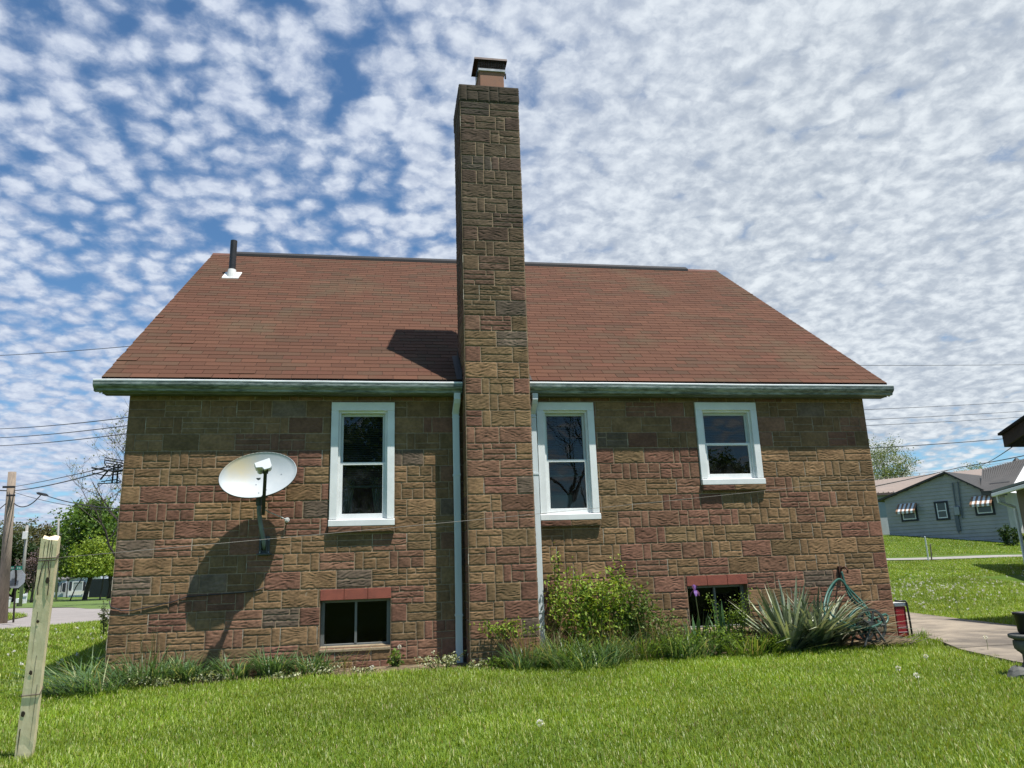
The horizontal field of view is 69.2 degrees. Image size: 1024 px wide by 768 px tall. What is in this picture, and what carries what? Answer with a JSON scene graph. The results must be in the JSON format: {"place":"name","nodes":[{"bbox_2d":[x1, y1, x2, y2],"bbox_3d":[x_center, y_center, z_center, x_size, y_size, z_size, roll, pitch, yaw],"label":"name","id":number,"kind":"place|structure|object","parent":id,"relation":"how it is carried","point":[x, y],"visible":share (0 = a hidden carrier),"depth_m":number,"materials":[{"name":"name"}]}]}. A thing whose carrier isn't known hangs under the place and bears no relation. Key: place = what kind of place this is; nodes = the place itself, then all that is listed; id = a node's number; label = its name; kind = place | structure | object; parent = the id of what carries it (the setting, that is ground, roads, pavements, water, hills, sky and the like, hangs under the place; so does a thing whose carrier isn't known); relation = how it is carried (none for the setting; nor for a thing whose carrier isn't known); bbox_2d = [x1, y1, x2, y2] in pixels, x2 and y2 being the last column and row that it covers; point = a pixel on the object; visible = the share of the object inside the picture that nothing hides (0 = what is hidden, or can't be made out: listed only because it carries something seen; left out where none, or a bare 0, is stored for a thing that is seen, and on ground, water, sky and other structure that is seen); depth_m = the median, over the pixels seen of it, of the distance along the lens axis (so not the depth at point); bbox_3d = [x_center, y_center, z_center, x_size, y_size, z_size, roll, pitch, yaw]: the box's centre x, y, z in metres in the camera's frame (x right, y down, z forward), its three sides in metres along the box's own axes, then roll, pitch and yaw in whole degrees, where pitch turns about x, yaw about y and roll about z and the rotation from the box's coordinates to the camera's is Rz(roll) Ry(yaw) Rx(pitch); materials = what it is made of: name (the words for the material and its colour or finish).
{"place":"outdoors","nodes":[
{"label":"outdoors","id":0,"kind":"place"},
{"bbox_2d":[0,608,109,628],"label":"road","id":1,"kind":"structure","parent":0,"point":[64,615],"depth_m":24.53,"materials":[{"name":"concrete"}]},
{"bbox_2d":[0,433,125,445],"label":"wire","id":2,"kind":"object","parent":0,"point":[65,440],"visible":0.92,"depth_m":14.01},
{"bbox_2d":[0,425,126,437],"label":"wire","id":3,"kind":"object","parent":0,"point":[65,432],"visible":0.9,"depth_m":14.02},
{"bbox_2d":[0,346,128,355],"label":"wire","id":4,"kind":"object","parent":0,"point":[66,351],"visible":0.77,"depth_m":20.65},
{"bbox_2d":[1,417,127,428],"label":"wire","id":5,"kind":"object","parent":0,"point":[66,424],"visible":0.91,"depth_m":14.09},
{"bbox_2d":[314,644,375,672],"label":"dry grass","id":6,"kind":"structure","parent":0,"point":[344,668],"depth_m":8.16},
{"bbox_2d":[0,533,1023,767],"bbox_3d":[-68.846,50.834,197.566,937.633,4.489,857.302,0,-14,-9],"label":"ground","id":7,"kind":"structure","parent":0,"point":[1015,577],"depth_m":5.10,"materials":[{"name":"plant"}]},
{"bbox_2d":[0,472,15,622],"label":"utility pole","id":8,"kind":"object","parent":7,"relation":"on","point":[5,560],"visible":0.91,"depth_m":21.69,"materials":[{"name":"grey wood"}]},
{"bbox_2d":[14,465,122,490],"bbox_3d":[-10.154,2.164,16.380,0.022,1.065,14.152,9,-18,-38],"label":"wire","id":9,"kind":"object","parent":8,"relation":"attached to","point":[68,480],"visible":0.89,"depth_m":14.70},
{"bbox_2d":[91,457,122,483],"bbox_3d":[-5.871,1.278,11.003,0.715,0.386,0.110,-2,-14,-1],"label":"tv antenna","id":10,"kind":"object","parent":9,"relation":"attached to","point":[114,470],"visible":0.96,"depth_m":10.99,"materials":[{"name":"black metal"}]},
{"bbox_2d":[10,564,25,622],"bbox_3d":[-14.720,6.248,21.910,0.501,1.806,0.383,-13,-18,38],"label":"stop sign","id":11,"kind":"object","parent":7,"relation":"on","point":[17,576],"visible":0.93,"depth_m":22.00,"materials":[{"name":"grey metal"}]},
{"bbox_2d":[14,535,60,758],"bbox_3d":[-3.095,1.779,4.831,0.124,1.543,0.520,7,-17,-32],"label":"wooden post","id":12,"kind":"object","parent":7,"relation":"on","point":[47,566],"visible":0.98,"depth_m":4.79,"materials":[{"name":"brown wood"}]},
{"bbox_2d":[58,460,1022,557],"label":"wire","id":13,"kind":"object","parent":12,"relation":"attached to","point":[470,520],"visible":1,"depth_m":6.29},
{"bbox_2d":[8,598,110,608],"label":"verge","id":14,"kind":"structure","parent":7,"relation":"on","point":[91,603],"depth_m":47.67,"materials":[{"name":"plant"}]},
{"bbox_2d":[0,531,29,590],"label":"evergreen tree","id":15,"kind":"object","parent":14,"relation":"on","point":[15,540],"visible":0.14,"depth_m":69.19,"materials":[{"name":"green plant"}]},
{"bbox_2d":[0,538,40,601],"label":"evergreen tree","id":16,"kind":"object","parent":14,"relation":"on","point":[30,550],"visible":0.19,"depth_m":69.67,"materials":[{"name":"green plant"}]},
{"bbox_2d":[0,516,42,563],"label":"olive tree","id":17,"kind":"object","parent":14,"relation":"on","point":[19,530],"visible":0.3,"depth_m":72.15,"materials":[{"name":"green plant"}]},
{"bbox_2d":[18,525,28,606],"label":"light pole","id":18,"kind":"object","parent":14,"relation":"on","point":[25,535],"visible":0.9,"depth_m":43.89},
{"bbox_2d":[15,546,59,602],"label":"redbud tree","id":19,"kind":"object","parent":14,"relation":"on","point":[33,562],"visible":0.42,"depth_m":62.23,"materials":[{"name":"brown plant"}]},
{"bbox_2d":[14,508,71,554],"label":"olive tree","id":20,"kind":"object","parent":14,"relation":"on","point":[47,530],"visible":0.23,"depth_m":75.30,"materials":[{"name":"green plant"}]},
{"bbox_2d":[19,541,71,589],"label":"evergreen tree","id":21,"kind":"object","parent":14,"relation":"on","point":[59,559],"visible":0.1,"depth_m":71.35,"materials":[{"name":"green plant"}]},
{"bbox_2d":[55,518,59,600],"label":"light pole","id":22,"kind":"object","parent":14,"relation":"on","point":[56,582],"visible":0.61,"depth_m":59.78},
{"bbox_2d":[58,556,105,600],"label":"lime tree","id":23,"kind":"object","parent":14,"relation":"on","point":[69,573],"visible":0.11,"depth_m":65.83,"materials":[{"name":"green plant"}]},
{"bbox_2d":[48,496,119,599],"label":"dark green tree","id":24,"kind":"object","parent":14,"relation":"on","point":[109,520],"visible":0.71,"depth_m":65.70,"materials":[{"name":"green plant"}]},
{"bbox_2d":[51,497,116,598],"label":"dark green tree","id":25,"kind":"object","parent":14,"relation":"on","point":[110,578],"visible":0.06,"depth_m":68.88,"materials":[{"name":"green plant"}]},
{"bbox_2d":[58,525,116,599],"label":"lime tree","id":26,"kind":"object","parent":14,"relation":"on","point":[98,565],"visible":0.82,"depth_m":61.20,"materials":[{"name":"green plant"}]},
{"bbox_2d":[62,401,127,556],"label":"budding tree","id":27,"kind":"object","parent":14,"relation":"on","point":[100,496],"visible":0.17,"depth_m":40.55,"materials":[{"name":"brown plant"}]},
{"bbox_2d":[54,576,100,596],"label":"white house","id":28,"kind":"structure","parent":7,"relation":"on","point":[78,592],"depth_m":88.42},
{"bbox_2d":[45,642,126,682],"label":"grass clump","id":29,"kind":"object","parent":7,"relation":"on","point":[84,665],"visible":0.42,"depth_m":7.94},
{"bbox_2d":[2,655,186,697],"bbox_3d":[-4.226,2.888,7.428,2.024,0.403,1.638,0,-14,-9],"label":"grass clump","id":30,"kind":"object","parent":7,"relation":"on","point":[83,684],"visible":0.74,"depth_m":7.33,"materials":[{"name":"plant"}]},
{"bbox_2d":[89,578,108,596],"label":"board fence","id":31,"kind":"object","parent":7,"relation":"on","point":[95,588],"visible":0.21,"depth_m":81.98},
{"bbox_2d":[97,596,109,634],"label":"shrub","id":32,"kind":"object","parent":7,"relation":"on","point":[104,621],"visible":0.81,"depth_m":15.40,"materials":[{"name":"green plant"}]},
{"bbox_2d":[116,674,178,687],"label":"pale plant","id":33,"kind":"object","parent":7,"relation":"on","point":[157,681],"visible":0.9,"depth_m":7.60,"materials":[{"name":"green plant"}]},
{"bbox_2d":[467,658,487,669],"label":"pale plant","id":34,"kind":"object","parent":7,"relation":"on","point":[480,664],"visible":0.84,"depth_m":8.16,"materials":[{"name":"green plant"}]},
{"bbox_2d":[93,57,897,680],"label":"brick house","id":35,"kind":"structure","parent":7,"relation":"on","point":[487,375],"depth_m":9.43,"materials":[{"name":"brown brick"}]},
{"bbox_2d":[109,587,263,610],"bbox_3d":[-3.647,2.421,8.344,1.646,0.204,0.012,0,-14,-9],"label":"wall cable","id":36,"kind":"object","parent":35,"relation":"attached to","point":[180,599],"depth_m":8.33,"materials":[{"name":"rubber"}]},
{"bbox_2d":[218,452,296,555],"bbox_3d":[-2.817,1.348,8.459,0.691,1.175,0.778,-9,-15,25],"label":"satellite dish","id":37,"kind":"object","parent":35,"relation":"attached to","point":[260,477],"visible":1,"depth_m":8.51,"materials":[{"name":"paint"}]},
{"bbox_2d":[319,587,390,652],"bbox_3d":[-1.823,2.745,8.661,0.808,0.693,0.180,0,-14,-9],"label":"basement window","id":38,"kind":"structure","parent":35,"relation":"in","point":[356,616],"depth_m":8.70,"materials":[{"name":"glass"}]},
{"bbox_2d":[328,402,394,532],"bbox_3d":[-1.829,1.018,9.101,0.776,1.583,0.272,0,-14,-9],"label":"window","id":39,"kind":"structure","parent":35,"relation":"in","point":[341,488],"depth_m":9.09,"materials":[{"name":"white plastic"}]},
{"bbox_2d":[536,402,600,526],"bbox_3d":[0.672,1.060,9.651,0.771,1.578,0.538,0,-14,-9],"label":"window","id":40,"kind":"structure","parent":35,"relation":"in","point":[549,502],"depth_m":9.50,"materials":[{"name":"white plastic"}]},
{"bbox_2d":[686,574,752,633],"bbox_3d":[2.591,2.776,9.393,0.811,0.693,0.180,0,-14,-9],"label":"basement window","id":41,"kind":"structure","parent":35,"relation":"in","point":[725,587],"depth_m":9.44,"materials":[{"name":"glass"}]},
{"bbox_2d":[694,402,765,490],"bbox_3d":[2.872,0.835,9.906,0.881,1.178,0.215,0,-14,-9],"label":"window","id":42,"kind":"structure","parent":35,"relation":"in","point":[755,480],"depth_m":9.88,"materials":[{"name":"white plastic"}]},
{"bbox_2d":[485,655,512,669],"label":"green plant","id":43,"kind":"object","parent":7,"relation":"on","point":[493,663],"visible":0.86,"depth_m":8.08,"materials":[{"name":"green plant"}]},
{"bbox_2d":[96,638,917,689],"bbox_3d":[0.306,3.195,8.556,9.600,0.039,0.564,0,-14,-9],"label":"soil bed","id":44,"kind":"object","parent":7,"relation":"on","point":[341,671],"visible":0.17,"depth_m":8.34,"materials":[{"name":"soil"}]},
{"bbox_2d":[104,620,194,683],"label":"dry grass","id":45,"kind":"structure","parent":44,"relation":"on","point":[152,644],"depth_m":7.85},
{"bbox_2d":[86,649,219,688],"bbox_3d":[-3.826,2.976,7.888,1.624,0.429,1.321,0,-14,-9],"label":"grass clump","id":46,"kind":"object","parent":44,"relation":"on","point":[150,670],"visible":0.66,"depth_m":7.76,"materials":[{"name":"plant"}]},
{"bbox_2d":[149,650,249,682],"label":"grass clump","id":47,"kind":"object","parent":44,"relation":"on","point":[199,671],"visible":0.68,"depth_m":7.88,"materials":[{"name":"plant"}]},
{"bbox_2d":[189,669,231,682],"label":"pale plant","id":48,"kind":"object","parent":44,"relation":"on","point":[203,679],"visible":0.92,"depth_m":7.84,"materials":[{"name":"green plant"}]},
{"bbox_2d":[189,653,267,679],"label":"grass clump","id":49,"kind":"object","parent":44,"relation":"on","point":[238,671],"visible":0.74,"depth_m":8.00,"materials":[{"name":"plant"}]},
{"bbox_2d":[238,644,310,676],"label":"grass clump","id":50,"kind":"object","parent":44,"relation":"on","point":[271,667],"visible":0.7,"depth_m":8.06,"materials":[{"name":"plant"}]},
{"bbox_2d":[271,671,301,679],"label":"pale plant","id":51,"kind":"object","parent":44,"relation":"on","point":[278,673],"visible":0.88,"depth_m":7.85,"materials":[{"name":"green plant"}]},
{"bbox_2d":[281,647,358,675],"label":"grass clump","id":52,"kind":"object","parent":44,"relation":"on","point":[302,667],"visible":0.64,"depth_m":8.13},
{"bbox_2d":[302,658,343,675],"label":"pale plant","id":53,"kind":"object","parent":44,"relation":"on","point":[330,668],"visible":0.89,"depth_m":8.06,"materials":[{"name":"green plant"}]},
{"bbox_2d":[350,666,380,672],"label":"pale plant","id":54,"kind":"object","parent":44,"relation":"on","point":[367,669],"visible":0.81,"depth_m":8.20,"materials":[{"name":"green plant"}]},
{"bbox_2d":[386,648,404,666],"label":"weed","id":55,"kind":"object","parent":44,"relation":"on","point":[394,662],"visible":0.9,"depth_m":8.40,"materials":[{"name":"green plant"}]},
{"bbox_2d":[414,650,468,668],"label":"pale plant","id":56,"kind":"object","parent":44,"relation":"on","point":[448,662],"visible":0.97,"depth_m":8.29,"materials":[{"name":"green plant"}]},
{"bbox_2d":[544,542,564,652],"bbox_3d":[0.527,2.587,8.847,0.256,1.388,0.185,9,-18,-38],"label":"sapling","id":57,"kind":"object","parent":44,"relation":"on","point":[555,589],"visible":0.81,"depth_m":8.85,"materials":[{"name":"green plant"}]},
{"bbox_2d":[541,556,644,656],"bbox_3d":[0.984,2.638,8.719,1.237,1.220,0.586,0,-14,-9],"label":"leafy bush","id":58,"kind":"object","parent":44,"relation":"on","point":[580,617],"visible":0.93,"depth_m":8.66,"materials":[{"name":"green plant"}]},
{"bbox_2d":[607,554,627,648],"bbox_3d":[1.302,2.661,8.946,0.255,1.210,0.165,-5,-14,11],"label":"sapling","id":59,"kind":"object","parent":44,"relation":"on","point":[620,570],"visible":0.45,"depth_m":9.00,"materials":[{"name":"green plant"}]},
{"bbox_2d":[600,575,688,655],"bbox_3d":[1.555,2.744,8.732,1.054,0.975,0.535,-3,-14,5],"label":"leafy bush","id":60,"kind":"object","parent":44,"relation":"on","point":[640,616],"visible":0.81,"depth_m":8.68,"materials":[{"name":"green plant"}]},
{"bbox_2d":[640,605,689,656],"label":"dry grass","id":61,"kind":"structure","parent":44,"relation":"on","point":[670,630],"depth_m":8.67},
{"bbox_2d":[690,585,700,632],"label":"iris flower","id":62,"kind":"object","parent":44,"relation":"on","point":[694,587],"visible":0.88,"depth_m":9.07,"materials":[{"name":"purple plant"}]},
{"bbox_2d":[682,610,712,651],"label":"iris","id":63,"kind":"object","parent":44,"relation":"on","point":[698,626],"visible":0.36,"depth_m":8.89,"materials":[{"name":"green plant"}]},
{"bbox_2d":[685,621,740,656],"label":"green plant","id":64,"kind":"object","parent":44,"relation":"on","point":[721,637],"visible":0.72,"depth_m":8.65,"materials":[{"name":"green plant"}]},
{"bbox_2d":[705,600,735,651],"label":"iris","id":65,"kind":"object","parent":44,"relation":"on","point":[722,619],"visible":0.44,"depth_m":8.95,"materials":[{"name":"green plant"}]},
{"bbox_2d":[702,588,753,651],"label":"green plant","id":66,"kind":"object","parent":44,"relation":"on","point":[743,624],"visible":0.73,"depth_m":8.99,"materials":[{"name":"green plant"}]},
{"bbox_2d":[748,587,902,648],"bbox_3d":[3.775,2.751,8.757,2.163,0.779,1.447,0,-14,-9],"label":"yucca","id":67,"kind":"object","parent":44,"relation":"on","point":[828,626],"visible":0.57,"depth_m":8.80,"materials":[{"name":"green plant"}]},
{"bbox_2d":[782,594,939,645],"bbox_3d":[4.082,2.792,8.786,2.462,0.693,1.470,0,-14,-9],"label":"yucca","id":68,"kind":"object","parent":44,"relation":"on","point":[841,628],"visible":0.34,"depth_m":8.96,"materials":[{"name":"green plant"}]},
{"bbox_2d":[847,608,887,646],"bbox_3d":[4.343,2.981,9.075,0.400,0.461,0.296,0,-14,-9],"label":"hose reel","id":69,"kind":"object","parent":44,"relation":"on","point":[872,622],"visible":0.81,"depth_m":9.01,"materials":[{"name":"grey plastic"}]},
{"bbox_2d":[823,572,888,630],"bbox_3d":[4.222,2.675,9.150,1.065,0.700,0.462,11,-19,-41],"label":"garden hose","id":70,"kind":"object","parent":69,"relation":"on","point":[847,588],"visible":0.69,"depth_m":9.18,"materials":[{"name":"rubber"}]},
{"bbox_2d":[808,631,948,648],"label":"dead leaves","id":71,"kind":"object","parent":44,"relation":"on","point":[888,641],"visible":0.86,"depth_m":8.92,"materials":[{"name":"brown plant"}]},
{"bbox_2d":[469,615,547,640],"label":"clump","id":72,"kind":"object","parent":7,"relation":"on","point":[510,627],"visible":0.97,"depth_m":8.34,"materials":[{"name":"green plant"}]},
{"bbox_2d":[7,564,1023,665],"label":"lawn flowers","id":73,"kind":"object","parent":7,"relation":"on","point":[955,584],"visible":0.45,"depth_m":17.59,"materials":[{"name":"white plant"}]},
{"bbox_2d":[487,636,565,670],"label":"grass clump","id":74,"kind":"object","parent":7,"relation":"on","point":[527,664],"visible":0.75,"depth_m":8.03,"materials":[{"name":"plant"}]},
{"bbox_2d":[496,614,582,666],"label":"dry grass","id":75,"kind":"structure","parent":7,"relation":"on","point":[522,643],"depth_m":8.23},
{"bbox_2d":[514,629,609,667],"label":"grass clump","id":76,"kind":"object","parent":7,"relation":"on","point":[571,655],"visible":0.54,"depth_m":8.15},
{"bbox_2d":[522,632,648,671],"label":"grass clump","id":77,"kind":"object","parent":7,"relation":"on","point":[597,660],"visible":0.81,"depth_m":7.90,"materials":[{"name":"plant"}]},
{"bbox_2d":[537,625,669,663],"bbox_3d":[1.038,2.916,8.369,1.427,0.453,1.428,7,-17,-32],"label":"grass clump","id":78,"kind":"object","parent":7,"relation":"on","point":[600,649],"visible":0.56,"depth_m":8.26,"materials":[{"name":"plant"}]},
{"bbox_2d":[572,603,677,663],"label":"dry grass","id":79,"kind":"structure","parent":7,"relation":"on","point":[628,642],"depth_m":8.29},
{"bbox_2d":[595,625,689,660],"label":"grass clump","id":80,"kind":"object","parent":7,"relation":"on","point":[643,650],"visible":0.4,"depth_m":8.40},
{"bbox_2d":[643,633,696,658],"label":"green plant","id":81,"kind":"object","parent":7,"relation":"on","point":[675,642],"visible":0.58,"depth_m":8.50,"materials":[{"name":"green plant"}]},
{"bbox_2d":[638,623,743,659],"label":"grass clump","id":82,"kind":"object","parent":7,"relation":"on","point":[688,651],"visible":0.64,"depth_m":8.44,"materials":[{"name":"plant"}]},
{"bbox_2d":[711,625,801,657],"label":"grass clump","id":83,"kind":"object","parent":7,"relation":"on","point":[755,649],"visible":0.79,"depth_m":8.50,"materials":[{"name":"plant"}]},
{"bbox_2d":[734,633,794,652],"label":"green plant","id":84,"kind":"object","parent":7,"relation":"on","point":[775,638],"visible":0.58,"depth_m":8.62,"materials":[{"name":"green plant"}]},
{"bbox_2d":[729,578,868,650],"bbox_3d":[3.417,2.708,8.792,1.775,0.903,1.286,0,-14,-9],"label":"yucca","id":85,"kind":"object","parent":7,"relation":"on","point":[773,613],"visible":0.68,"depth_m":8.79,"materials":[{"name":"green plant"}]},
{"bbox_2d":[868,433,920,492],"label":"round tree","id":86,"kind":"object","parent":7,"relation":"on","point":[877,456],"visible":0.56,"depth_m":67.01,"materials":[{"name":"green plant"}]},
{"bbox_2d":[875,468,986,534],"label":"metal roofed building","id":87,"kind":"structure","parent":7,"relation":"on","point":[882,490],"depth_m":51.86,"materials":[{"name":"white"}]},
{"bbox_2d":[878,458,1023,542],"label":"grey house","id":88,"kind":"structure","parent":7,"relation":"on","point":[951,505],"depth_m":39.65,"materials":[{"name":"blue"}]},
{"bbox_2d":[895,503,918,521],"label":"window","id":89,"kind":"structure","parent":88,"relation":"in","point":[908,512],"depth_m":41.17,"materials":[{"name":"fabric"}]},
{"bbox_2d":[934,501,950,520],"bbox_3d":[23.128,6.811,39.924,0.291,1.000,0.672,2,-15,-17],"label":"window","id":90,"kind":"structure","parent":88,"relation":"in","point":[941,507],"depth_m":39.92,"materials":[{"name":"white paint"}]},
{"bbox_2d":[969,495,995,515],"bbox_3d":[24.317,6.263,38.292,0.749,1.000,1.038,9,-17,-36],"label":"window","id":91,"kind":"structure","parent":88,"relation":"in","point":[983,505],"depth_m":38.23,"materials":[{"name":"fabric"}]},
{"bbox_2d":[991,481,1023,560],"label":"porch","id":92,"kind":"structure","parent":7,"relation":"on","point":[1018,487],"depth_m":25.17,"materials":[{"name":"white wood"}]},
{"bbox_2d":[996,523,1023,545],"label":"shrub","id":93,"kind":"object","parent":7,"relation":"on","point":[1004,534],"visible":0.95,"depth_m":36.00,"materials":[{"name":"green plant"}]},
{"bbox_2d":[997,415,1023,446],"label":"garage","id":94,"kind":"structure","parent":7,"relation":"on","point":[1012,434],"depth_m":11.87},
{"bbox_2d":[1007,665,1023,678],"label":"stone","id":95,"kind":"object","parent":7,"relation":"on","point":[1015,670],"visible":0.94,"depth_m":6.45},
{"bbox_2d":[1007,632,1023,666],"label":"stone planter","id":96,"kind":"object","parent":7,"relation":"on","point":[1018,641],"visible":0.84,"depth_m":6.60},
{"bbox_2d":[1012,611,1023,633],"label":"flower pot","id":97,"kind":"object","parent":96,"relation":"on","point":[1019,618],"visible":1,"depth_m":6.64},
{"bbox_2d":[0,0,1023,578],"label":"sky","id":98,"kind":"structure","parent":0,"point":[854,167],"materials":[{"name":"blue"}]},
{"bbox_2d":[861,365,943,365],"bbox_3d":[17.199,-0.729,27.999,19.362,2.740,0.014,8,-17,-36],"label":"wire","id":99,"kind":"object","parent":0,"point":[902,365],"visible":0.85,"depth_m":24.73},
{"bbox_2d":[870,439,998,448],"bbox_3d":[11.258,1.551,19.499,8.466,0.879,0.018,8,-17,-34],"label":"wire","id":100,"kind":"object","parent":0,"point":[934,444],"visible":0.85,"depth_m":19.21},
{"bbox_2d":[864,401,1023,409],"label":"wire","id":101,"kind":"object","parent":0,"point":[938,406],"visible":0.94,"depth_m":19.44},
{"bbox_2d":[886,555,1022,559],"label":"sidewalk","id":102,"kind":"structure","parent":0,"point":[978,556],"depth_m":30.72,"materials":[{"name":"concrete"}]},
{"bbox_2d":[906,612,1022,664],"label":"patio","id":103,"kind":"structure","parent":0,"point":[966,635],"depth_m":9.81,"materials":[{"name":"concrete"}]},
{"bbox_2d":[893,600,912,636],"bbox_3d":[5.068,3.104,9.872,0.194,0.468,0.458,0,-14,-9],"label":"red cooler","id":104,"kind":"object","parent":103,"relation":"on","point":[899,605],"visible":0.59,"depth_m":9.69,"materials":[{"name":"plastic"}]},
{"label":"wire","id":105,"kind":"object","parent":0,"visible":0},
{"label":"splice case","id":106,"kind":"object","parent":105,"relation":"hanging from","visible":0},
{"bbox_2d":[42,494,118,508],"bbox_3d":[-10.164,2.736,17.500,0.022,1.200,9.367,10,-19,-41],"label":"wire","id":107,"kind":"object","parent":106,"relation":"attached to","point":[81,504],"visible":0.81,"depth_m":17.29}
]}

